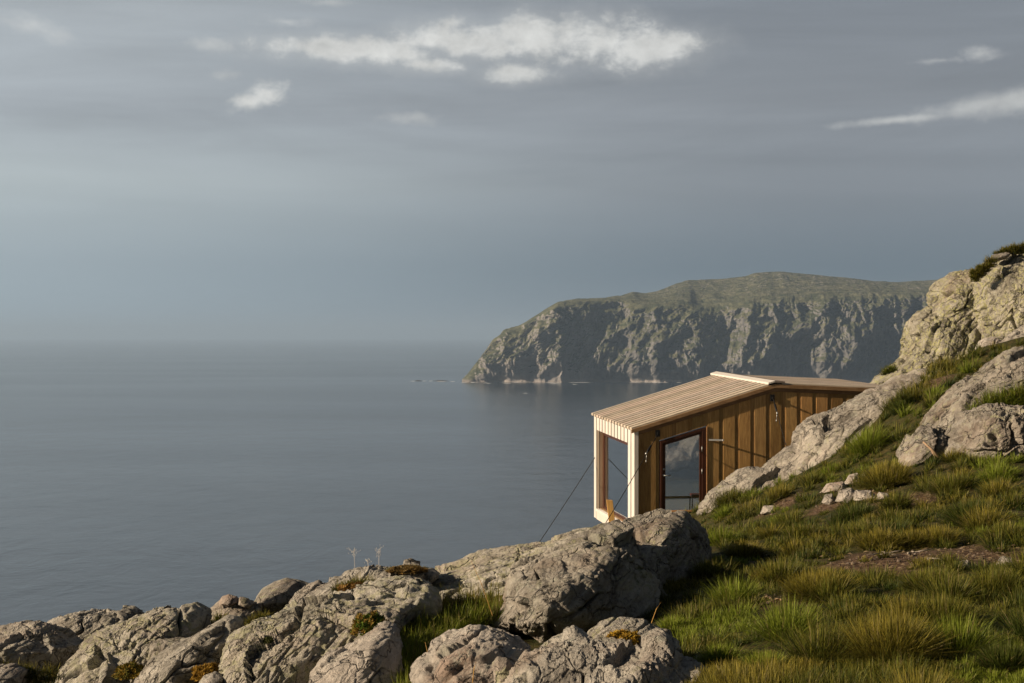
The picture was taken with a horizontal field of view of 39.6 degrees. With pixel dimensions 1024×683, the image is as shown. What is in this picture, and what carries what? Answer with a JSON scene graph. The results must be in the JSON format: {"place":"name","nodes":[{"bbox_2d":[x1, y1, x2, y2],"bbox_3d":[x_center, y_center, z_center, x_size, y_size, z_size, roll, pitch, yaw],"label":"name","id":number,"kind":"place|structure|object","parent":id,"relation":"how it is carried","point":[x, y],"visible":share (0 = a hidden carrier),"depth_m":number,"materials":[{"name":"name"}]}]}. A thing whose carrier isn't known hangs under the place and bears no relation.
{"place":"outdoors","nodes":[
{"label":"outdoors","id":0,"kind":"place"},
{"bbox_2d":[0,339,869,624],"bbox_3d":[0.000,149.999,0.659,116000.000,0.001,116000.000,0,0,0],"label":"sea","id":1,"kind":"structure","parent":0,"point":[144,475],"depth_m":1663.43,"materials":[{"name":"liquid"}]},
{"bbox_2d":[437,381,681,382],"bbox_3d":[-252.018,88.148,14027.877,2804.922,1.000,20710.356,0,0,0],"label":"surf","id":2,"kind":"structure","parent":1,"relation":"on","point":[557,382],"depth_m":4513.05,"materials":[{"name":"white liquid"}]},
{"bbox_2d":[0,0,1023,338],"label":"sky","id":3,"kind":"structure","parent":0,"point":[170,169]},
{"bbox_2d":[36,337,1023,682],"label":"ground","id":4,"kind":"structure","parent":0,"point":[836,459],"depth_m":15.02,"materials":[{"name":"green plant"}]},
{"bbox_2d":[0,663,30,682],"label":"boulder","id":5,"kind":"object","parent":4,"relation":"on","point":[13,672],"visible":0.98,"depth_m":9.74,"materials":[{"name":"grey stone"}]},
{"bbox_2d":[0,620,82,670],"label":"boulder","id":6,"kind":"object","parent":4,"relation":"on","point":[39,643],"visible":0.88,"depth_m":11.35,"materials":[{"name":"grey stone"}]},
{"bbox_2d":[47,605,143,640],"bbox_3d":[-3.719,2.586,12.823,0.939,0.427,0.902,0,0,0],"label":"boulder","id":7,"kind":"object","parent":4,"relation":"on","point":[83,624],"visible":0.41,"depth_m":12.57,"materials":[{"name":"grey stone"}]},
{"bbox_2d":[55,602,211,682],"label":"boulder","id":8,"kind":"object","parent":4,"relation":"on","point":[100,655],"visible":0.62,"depth_m":10.67,"materials":[{"name":"grey stone"}]},
{"bbox_2d":[134,614,243,682],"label":"boulder","id":9,"kind":"object","parent":4,"relation":"on","point":[176,662],"visible":0.79,"depth_m":10.04,"materials":[{"name":"grey stone"}]},
{"bbox_2d":[112,659,143,679],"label":"moss","id":10,"kind":"object","parent":9,"relation":"on","point":[130,670],"visible":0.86,"depth_m":10.26,"materials":[{"name":"yellow plant"}]},
{"bbox_2d":[146,636,188,662],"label":"boulder","id":11,"kind":"object","parent":9,"relation":"on","point":[157,647],"visible":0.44,"depth_m":10.52,"materials":[{"name":"grey stone"}]},
{"bbox_2d":[199,671,223,682],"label":"boulder","id":12,"kind":"object","parent":4,"relation":"on","point":[214,677],"visible":0.94,"depth_m":9.35,"materials":[{"name":"grey stone"}]},
{"bbox_2d":[211,598,264,623],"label":"boulder","id":13,"kind":"object","parent":4,"relation":"on","point":[238,610],"visible":0.29,"depth_m":12.05,"materials":[{"name":"grey stone"}]},
{"bbox_2d":[219,594,238,605],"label":"stone","id":14,"kind":"object","parent":13,"relation":"on","point":[228,600],"visible":1,"depth_m":12.05,"materials":[{"name":"grey stone"}]},
{"bbox_2d":[238,597,253,607],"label":"stone","id":15,"kind":"object","parent":13,"relation":"on","point":[245,602],"visible":1,"depth_m":12.04,"materials":[{"name":"grey stone"}]},
{"bbox_2d":[254,578,308,615],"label":"boulder","id":16,"kind":"object","parent":4,"relation":"on","point":[274,597],"visible":0.73,"depth_m":12.44,"materials":[{"name":"grey stone"}]},
{"bbox_2d":[218,575,441,682],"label":"boulder","id":17,"kind":"object","parent":4,"relation":"on","point":[307,633],"visible":0.85,"depth_m":9.67,"materials":[{"name":"grey stone"}]},
{"bbox_2d":[190,662,218,681],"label":"moss","id":18,"kind":"object","parent":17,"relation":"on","point":[199,672],"visible":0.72,"depth_m":9.68,"materials":[{"name":"yellow plant"}]},
{"bbox_2d":[262,635,274,643],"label":"moss","id":19,"kind":"object","parent":17,"relation":"on","point":[268,639],"visible":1,"depth_m":9.59,"materials":[{"name":"green plant"}]},
{"bbox_2d":[308,621,403,682],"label":"boulder","id":20,"kind":"object","parent":4,"relation":"on","point":[373,655],"visible":0.97,"depth_m":8.60,"materials":[{"name":"grey stone"}]},
{"bbox_2d":[350,609,386,635],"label":"moss","id":21,"kind":"object","parent":20,"relation":"on","point":[364,624],"visible":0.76,"depth_m":9.31,"materials":[{"name":"green plant"}]},
{"bbox_2d":[289,558,439,603],"bbox_3d":[-1.221,2.054,11.819,1.245,0.483,0.802,0,0,0],"label":"boulder","id":22,"kind":"object","parent":4,"relation":"on","point":[316,588],"visible":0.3,"depth_m":11.69,"materials":[{"name":"grey stone"}]},
{"bbox_2d":[337,581,362,591],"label":"moss","id":23,"kind":"object","parent":22,"relation":"on","point":[346,586],"visible":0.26,"depth_m":11.19,"materials":[{"name":"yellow plant"}]},
{"bbox_2d":[375,545,383,569],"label":"seed head grass","id":24,"kind":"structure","parent":22,"relation":"on","point":[378,556],"depth_m":11.61,"materials":[{"name":"beige plant"}]},
{"bbox_2d":[385,564,428,574],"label":"moss","id":25,"kind":"object","parent":22,"relation":"on","point":[402,569],"visible":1,"depth_m":11.55,"materials":[{"name":"brown plant"}]},
{"bbox_2d":[409,624,530,682],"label":"boulder","id":26,"kind":"object","parent":4,"relation":"on","point":[453,656],"visible":0.77,"depth_m":8.07,"materials":[{"name":"grey stone"}]},
{"bbox_2d":[471,561,492,615],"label":"grass stalk","id":27,"kind":"object","parent":4,"relation":"on","point":[484,592],"depth_m":10.00,"materials":[{"name":"brown plant"}]},
{"bbox_2d":[432,527,591,601],"bbox_3d":[0.067,1.943,12.271,2.604,0.774,1.644,0,0,0],"label":"boulder","id":28,"kind":"object","parent":4,"relation":"on","point":[493,565],"visible":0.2,"depth_m":11.96,"materials":[{"name":"grey stone"}]},
{"bbox_2d":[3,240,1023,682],"bbox_3d":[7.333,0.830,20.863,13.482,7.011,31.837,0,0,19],"label":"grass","id":29,"kind":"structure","parent":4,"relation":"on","point":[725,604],"depth_m":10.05,"materials":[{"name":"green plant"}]},
{"bbox_2d":[540,633,561,646],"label":"boulder","id":30,"kind":"object","parent":4,"relation":"on","point":[556,638],"visible":0.11,"depth_m":8.78,"materials":[{"name":"grey stone"}]},
{"bbox_2d":[561,625,587,641],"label":"boulder","id":31,"kind":"object","parent":4,"relation":"on","point":[571,631],"visible":0.33,"depth_m":8.26,"materials":[{"name":"grey stone"}]},
{"bbox_2d":[491,520,667,642],"bbox_3d":[0.495,1.906,10.674,1.394,1.117,2.471,0,0,0],"label":"boulder","id":32,"kind":"object","parent":4,"relation":"on","point":[596,575],"visible":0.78,"depth_m":10.01,"materials":[{"name":"grey stone"}]},
{"bbox_2d":[502,628,708,682],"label":"boulder","id":33,"kind":"object","parent":4,"relation":"on","point":[654,655],"visible":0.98,"depth_m":7.36,"materials":[{"name":"grey stone"}]},
{"bbox_2d":[492,656,513,682],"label":"stone","id":34,"kind":"object","parent":33,"relation":"on","point":[502,667],"visible":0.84,"depth_m":7.65,"materials":[{"name":"beige stone"}]},
{"bbox_2d":[606,629,640,644],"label":"moss","id":35,"kind":"object","parent":33,"relation":"on","point":[626,635],"visible":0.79,"depth_m":7.69,"materials":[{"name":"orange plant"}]},
{"bbox_2d":[606,499,614,521],"bbox_3d":[2.028,3.771,28.617,0.256,1.175,0.100,0,0,0],"label":"wooden post","id":36,"kind":"object","parent":4,"relation":"on","point":[610,507],"visible":0.45,"depth_m":28.57,"materials":[{"name":"brown wood"}]},
{"bbox_2d":[587,616,659,638],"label":"boulder","id":37,"kind":"object","parent":4,"relation":"on","point":[602,628],"visible":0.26,"depth_m":8.73,"materials":[{"name":"grey stone"}]},
{"bbox_2d":[564,508,712,584],"bbox_3d":[1.036,1.880,11.958,1.271,0.949,2.456,0,0,0],"label":"boulder","id":38,"kind":"object","parent":4,"relation":"on","point":[672,545],"visible":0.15,"depth_m":11.34,"materials":[{"name":"grey stone"}]},
{"bbox_2d":[656,613,687,629],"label":"grass tussock","id":39,"kind":"object","parent":4,"relation":"on","point":[665,620],"depth_m":9.08,"materials":[{"name":"green plant"}]},
{"bbox_2d":[688,639,750,666],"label":"grass tussock","id":40,"kind":"object","parent":4,"relation":"on","point":[716,653],"depth_m":7.68,"materials":[{"name":"green plant"}]},
{"bbox_2d":[704,486,751,510],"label":"grass tussock","id":41,"kind":"object","parent":4,"relation":"on","point":[728,498],"depth_m":25.81,"materials":[{"name":"green plant"}]},
{"bbox_2d":[591,371,878,522],"bbox_3d":[5.248,3.588,32.458,6.150,5.704,4.415,0,0,-9],"label":"cabin","id":42,"kind":"object","parent":4,"relation":"on","point":[735,414],"visible":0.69,"depth_m":30.43,"materials":[{"name":"brown wood"}]},
{"bbox_2d":[539,458,594,541],"bbox_3d":[1.285,3.671,33.112,0.017,2.482,2.891,0,0,41],"label":"guy wire","id":43,"kind":"object","parent":42,"relation":"attached to","point":[566,501],"visible":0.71,"depth_m":33.08,"materials":[{"name":"grey metal"}]},
{"bbox_2d":[603,433,627,518],"bbox_3d":[2.410,3.050,32.084,0.048,1.808,3.150,0,0,-9],"label":"window","id":44,"kind":"structure","parent":42,"relation":"in","point":[615,450],"depth_m":32.30,"materials":[{"name":"clear glass"}]},
{"bbox_2d":[606,430,659,521],"bbox_3d":[2.342,2.811,28.532,0.086,1.868,3.392,0,0,26],"label":"guy wire","id":45,"kind":"object","parent":42,"relation":"attached to","point":[657,433],"visible":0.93,"depth_m":29.36,"materials":[{"name":"grey metal"}]},
{"bbox_2d":[663,431,701,512],"bbox_3d":[3.610,2.832,30.136,0.858,1.842,0.116,0,0,-9],"label":"door","id":46,"kind":"structure","parent":42,"relation":"in","point":[699,433],"depth_m":30.17,"materials":[{"name":"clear glass"}]},
{"bbox_2d":[770,395,786,445],"bbox_3d":[5.610,1.711,29.655,0.092,1.146,1.502,0,0,-4],"label":"guy wire","id":47,"kind":"object","parent":42,"relation":"attached to","point":[772,397],"visible":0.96,"depth_m":30.03,"materials":[{"name":"grey metal"}]},
{"bbox_2d":[714,538,777,560],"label":"grass tussock","id":48,"kind":"object","parent":4,"relation":"on","point":[741,550],"depth_m":12.44,"materials":[{"name":"green plant"}]},
{"bbox_2d":[696,445,797,514],"bbox_3d":[4.788,2.641,27.029,2.639,1.345,2.008,0,0,0],"label":"outcrop","id":49,"kind":"object","parent":4,"relation":"on","point":[780,463],"visible":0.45,"depth_m":26.46,"materials":[{"name":"grey stone"}]},
{"bbox_2d":[735,647,793,670],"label":"grass tussock","id":50,"kind":"object","parent":4,"relation":"on","point":[758,657],"depth_m":7.23,"materials":[{"name":"green plant"}]},
{"bbox_2d":[739,564,796,586],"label":"grass tussock","id":51,"kind":"object","parent":4,"relation":"on","point":[757,579],"depth_m":10.66,"materials":[{"name":"green plant"}]},
{"bbox_2d":[760,505,775,513],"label":"stone","id":52,"kind":"object","parent":4,"relation":"on","point":[764,510],"visible":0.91,"depth_m":18.65,"materials":[{"name":"beige stone"}]},
{"bbox_2d":[760,594,781,604],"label":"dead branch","id":53,"kind":"object","parent":4,"relation":"on","point":[768,597],"visible":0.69,"depth_m":9.72,"materials":[{"name":"wood"}]},
{"bbox_2d":[750,484,795,505],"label":"grass tussock","id":54,"kind":"object","parent":4,"relation":"on","point":[785,492],"depth_m":19.27,"materials":[{"name":"green plant"}]},
{"bbox_2d":[776,520,820,541],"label":"grass tussock","id":55,"kind":"object","parent":4,"relation":"on","point":[803,530],"depth_m":13.59,"materials":[{"name":"green plant"}]},
{"bbox_2d":[793,468,823,487],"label":"grass tussock","id":56,"kind":"object","parent":4,"relation":"on","point":[799,480],"depth_m":22.38,"materials":[{"name":"green plant"}]},
{"bbox_2d":[797,628,841,648],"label":"grass tussock","id":57,"kind":"object","parent":4,"relation":"on","point":[820,630],"depth_m":7.79,"materials":[{"name":"green plant"}]},
{"bbox_2d":[766,566,873,605],"bbox_3d":[2.084,1.642,9.619,0.910,0.321,0.908,0,0,29],"label":"grass tussock","id":58,"kind":"object","parent":4,"relation":"on","point":[797,586],"depth_m":9.56,"materials":[{"name":"green plant"}]},
{"bbox_2d":[814,459,840,476],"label":"grass tussock","id":59,"kind":"object","parent":4,"relation":"on","point":[826,469],"depth_m":22.17,"materials":[{"name":"green plant"}]},
{"bbox_2d":[821,493,835,504],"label":"stone","id":60,"kind":"object","parent":4,"relation":"on","point":[828,499],"visible":0.98,"depth_m":17.21,"materials":[{"name":"beige stone"}]},
{"bbox_2d":[820,481,846,492],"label":"stone","id":61,"kind":"object","parent":4,"relation":"on","point":[841,485],"visible":0.77,"depth_m":18.01,"materials":[{"name":"beige stone"}]},
{"bbox_2d":[835,488,854,502],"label":"stone","id":62,"kind":"object","parent":4,"relation":"on","point":[846,493],"visible":0.7,"depth_m":16.89,"materials":[{"name":"beige stone"}]},
{"bbox_2d":[818,500,879,522],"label":"grass tussock","id":63,"kind":"object","parent":4,"relation":"on","point":[856,511],"depth_m":15.26,"materials":[{"name":"green plant"}]},
{"bbox_2d":[844,473,858,485],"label":"stone","id":64,"kind":"object","parent":4,"relation":"on","point":[848,480],"visible":0.52,"depth_m":18.24,"materials":[{"name":"grey stone"}]},
{"bbox_2d":[853,490,875,501],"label":"stone","id":65,"kind":"object","parent":4,"relation":"on","point":[858,493],"visible":0.64,"depth_m":16.66,"materials":[{"name":"beige stone"}]},
{"bbox_2d":[832,422,898,460],"bbox_3d":[5.569,1.559,22.346,1.568,0.722,1.519,0,0,0],"label":"grass tussock","id":66,"kind":"object","parent":4,"relation":"on","point":[867,441],"depth_m":22.19,"materials":[{"name":"green plant"}]},
{"bbox_2d":[787,368,945,479],"bbox_3d":[6.643,1.703,27.434,4.043,2.374,2.777,0,0,-28],"label":"outcrop","id":67,"kind":"object","parent":4,"relation":"on","point":[816,438],"visible":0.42,"depth_m":26.47,"materials":[{"name":"grey stone"}]},
{"bbox_2d":[727,376,1020,605],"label":"litter","id":68,"kind":"object","parent":4,"relation":"on","point":[898,560],"visible":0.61,"depth_m":11.16,"materials":[{"name":"brown plant"}]},
{"bbox_2d":[846,525,911,550],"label":"grass tussock","id":69,"kind":"object","parent":4,"relation":"on","point":[882,535],"depth_m":12.07,"materials":[{"name":"green plant"}]},
{"bbox_2d":[876,492,888,499],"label":"stone","id":70,"kind":"object","parent":4,"relation":"on","point":[879,494],"visible":0.5,"depth_m":16.34,"materials":[{"name":"beige stone"}]},
{"bbox_2d":[847,459,922,491],"bbox_3d":[4.598,1.623,17.423,1.183,0.447,1.239,0,0,0],"label":"grass tussock","id":71,"kind":"object","parent":4,"relation":"on","point":[888,479],"depth_m":17.31,"materials":[{"name":"green plant"}]},
{"bbox_2d":[868,550,904,555],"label":"dead branch","id":72,"kind":"object","parent":4,"relation":"on","point":[888,554],"visible":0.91,"depth_m":11.21,"materials":[{"name":"grey wood"}]},
{"bbox_2d":[819,605,970,671],"bbox_3d":[1.922,1.519,7.282,1.034,0.370,1.063,0,0,0],"label":"grass tussock","id":73,"kind":"object","parent":4,"relation":"on","point":[893,635],"depth_m":7.19,"materials":[{"name":"green plant"}]},
{"bbox_2d":[879,390,920,415],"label":"grass tussock","id":74,"kind":"object","parent":4,"relation":"on","point":[901,402],"depth_m":24.75,"materials":[{"name":"green plant"}]},
{"bbox_2d":[907,548,932,554],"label":"dead branch","id":75,"kind":"object","parent":4,"relation":"on","point":[913,552],"visible":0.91,"depth_m":11.34,"materials":[{"name":"grey wood"}]},
{"bbox_2d":[896,422,949,466],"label":"outcrop","id":76,"kind":"object","parent":4,"relation":"on","point":[912,448],"visible":0.63,"depth_m":19.64,"materials":[{"name":"grey stone"}]},
{"bbox_2d":[885,564,964,592],"bbox_3d":[2.817,1.596,9.565,0.682,0.223,0.672,0,0,0],"label":"grass tussock","id":77,"kind":"object","parent":4,"relation":"on","point":[906,581],"depth_m":9.53,"materials":[{"name":"green plant"}]},
{"bbox_2d":[870,306,980,384],"bbox_3d":[10.288,0.354,36.260,3.572,2.542,3.424,0,0,0],"label":"outcrop","id":78,"kind":"object","parent":4,"relation":"on","point":[927,335],"visible":0.47,"depth_m":35.15,"materials":[{"name":"beige stone"}]},
{"bbox_2d":[923,441,939,458],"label":"dead branch","id":79,"kind":"object","parent":4,"relation":"on","point":[931,449],"visible":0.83,"depth_m":19.14,"materials":[{"name":"brown wood"}]},
{"bbox_2d":[911,522,969,549],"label":"grass tussock","id":80,"kind":"object","parent":4,"relation":"on","point":[937,532],"depth_m":12.07,"materials":[{"name":"green plant"}]},
{"bbox_2d":[887,589,998,632],"bbox_3d":[2.472,1.559,8.191,0.878,0.280,0.854,0,0,0],"label":"grass tussock","id":81,"kind":"object","parent":4,"relation":"on","point":[948,605],"depth_m":8.10,"materials":[{"name":"green plant"}]},
{"bbox_2d":[917,469,981,499],"bbox_3d":[4.961,1.587,16.049,0.927,0.349,0.901,0,0,23],"label":"grass tussock","id":82,"kind":"object","parent":4,"relation":"on","point":[945,482],"depth_m":15.97,"materials":[{"name":"green plant"}]},
{"bbox_2d":[926,269,977,331],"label":"outcrop","id":83,"kind":"object","parent":4,"relation":"on","point":[949,295],"visible":0.62,"depth_m":35.55,"materials":[{"name":"beige stone"}]},
{"bbox_2d":[954,362,972,372],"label":"grass tussock","id":84,"kind":"object","parent":4,"relation":"on","point":[959,370],"depth_m":26.36,"materials":[{"name":"green plant"}]},
{"bbox_2d":[930,496,1011,528],"bbox_3d":[4.227,1.565,13.118,0.915,0.324,0.955,0,0,0],"label":"grass tussock","id":85,"kind":"object","parent":4,"relation":"on","point":[952,511],"depth_m":13.07,"materials":[{"name":"green plant"}]},
{"bbox_2d":[920,345,1023,430],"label":"outcrop","id":86,"kind":"object","parent":4,"relation":"on","point":[1003,367],"visible":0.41,"depth_m":21.37,"materials":[{"name":"grey stone"}]},
{"bbox_2d":[945,403,1023,457],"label":"outcrop","id":87,"kind":"object","parent":4,"relation":"on","point":[988,428],"visible":0.78,"depth_m":17.81,"materials":[{"name":"grey stone"}]},
{"bbox_2d":[975,336,1000,349],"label":"outcrop","id":88,"kind":"object","parent":4,"relation":"on","point":[987,341],"visible":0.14,"depth_m":32.40,"materials":[{"name":"grey stone"}]},
{"bbox_2d":[954,639,1023,676],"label":"grass tussock","id":89,"kind":"object","parent":4,"relation":"on","point":[1009,659],"depth_m":6.94,"materials":[{"name":"green plant"}]},
{"bbox_2d":[956,563,1023,601],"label":"grass tussock","id":90,"kind":"object","parent":4,"relation":"on","point":[991,579],"depth_m":9.16,"materials":[{"name":"green plant"}]},
{"bbox_2d":[971,460,1021,484],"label":"grass tussock","id":91,"kind":"object","parent":4,"relation":"on","point":[991,473],"depth_m":15.99,"materials":[{"name":"green plant"}]},
{"bbox_2d":[970,254,1023,339],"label":"outcrop","id":92,"kind":"object","parent":4,"relation":"on","point":[998,302],"visible":0.71,"depth_m":34.49,"materials":[{"name":"beige stone"}]},
{"bbox_2d":[992,252,1010,260],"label":"outcrop","id":93,"kind":"object","parent":92,"relation":"on","point":[1003,256],"visible":0.81,"depth_m":34.80,"materials":[{"name":"grey stone"}]},
{"bbox_2d":[972,519,1023,546],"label":"grass tussock","id":94,"kind":"object","parent":4,"relation":"on","point":[1002,526],"depth_m":11.69,"materials":[{"name":"green plant"}]},
{"bbox_2d":[996,556,1012,564],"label":"stone","id":95,"kind":"object","parent":4,"relation":"on","point":[1002,559],"visible":0.23,"depth_m":10.59,"materials":[{"name":"grey stone"}]},
{"bbox_2d":[1000,324,1023,342],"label":"outcrop","id":96,"kind":"object","parent":4,"relation":"on","point":[1017,333],"visible":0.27,"depth_m":31.44,"materials":[{"name":"grey stone"}]},
{"bbox_2d":[689,493,698,509],"bbox_3d":[4.115,3.389,30.998,0.462,0.790,0.424,0,0,0],"label":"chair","id":97,"kind":"object","parent":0,"point":[693,495],"visible":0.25,"depth_m":30.90,"materials":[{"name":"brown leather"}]},
{"bbox_2d":[462,271,936,382],"bbox_3d":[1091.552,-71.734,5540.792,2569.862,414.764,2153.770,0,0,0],"label":"headland","id":98,"kind":"structure","parent":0,"point":[786,324],"depth_m":4608.39,"materials":[{"name":"grey stone"}]}
]}

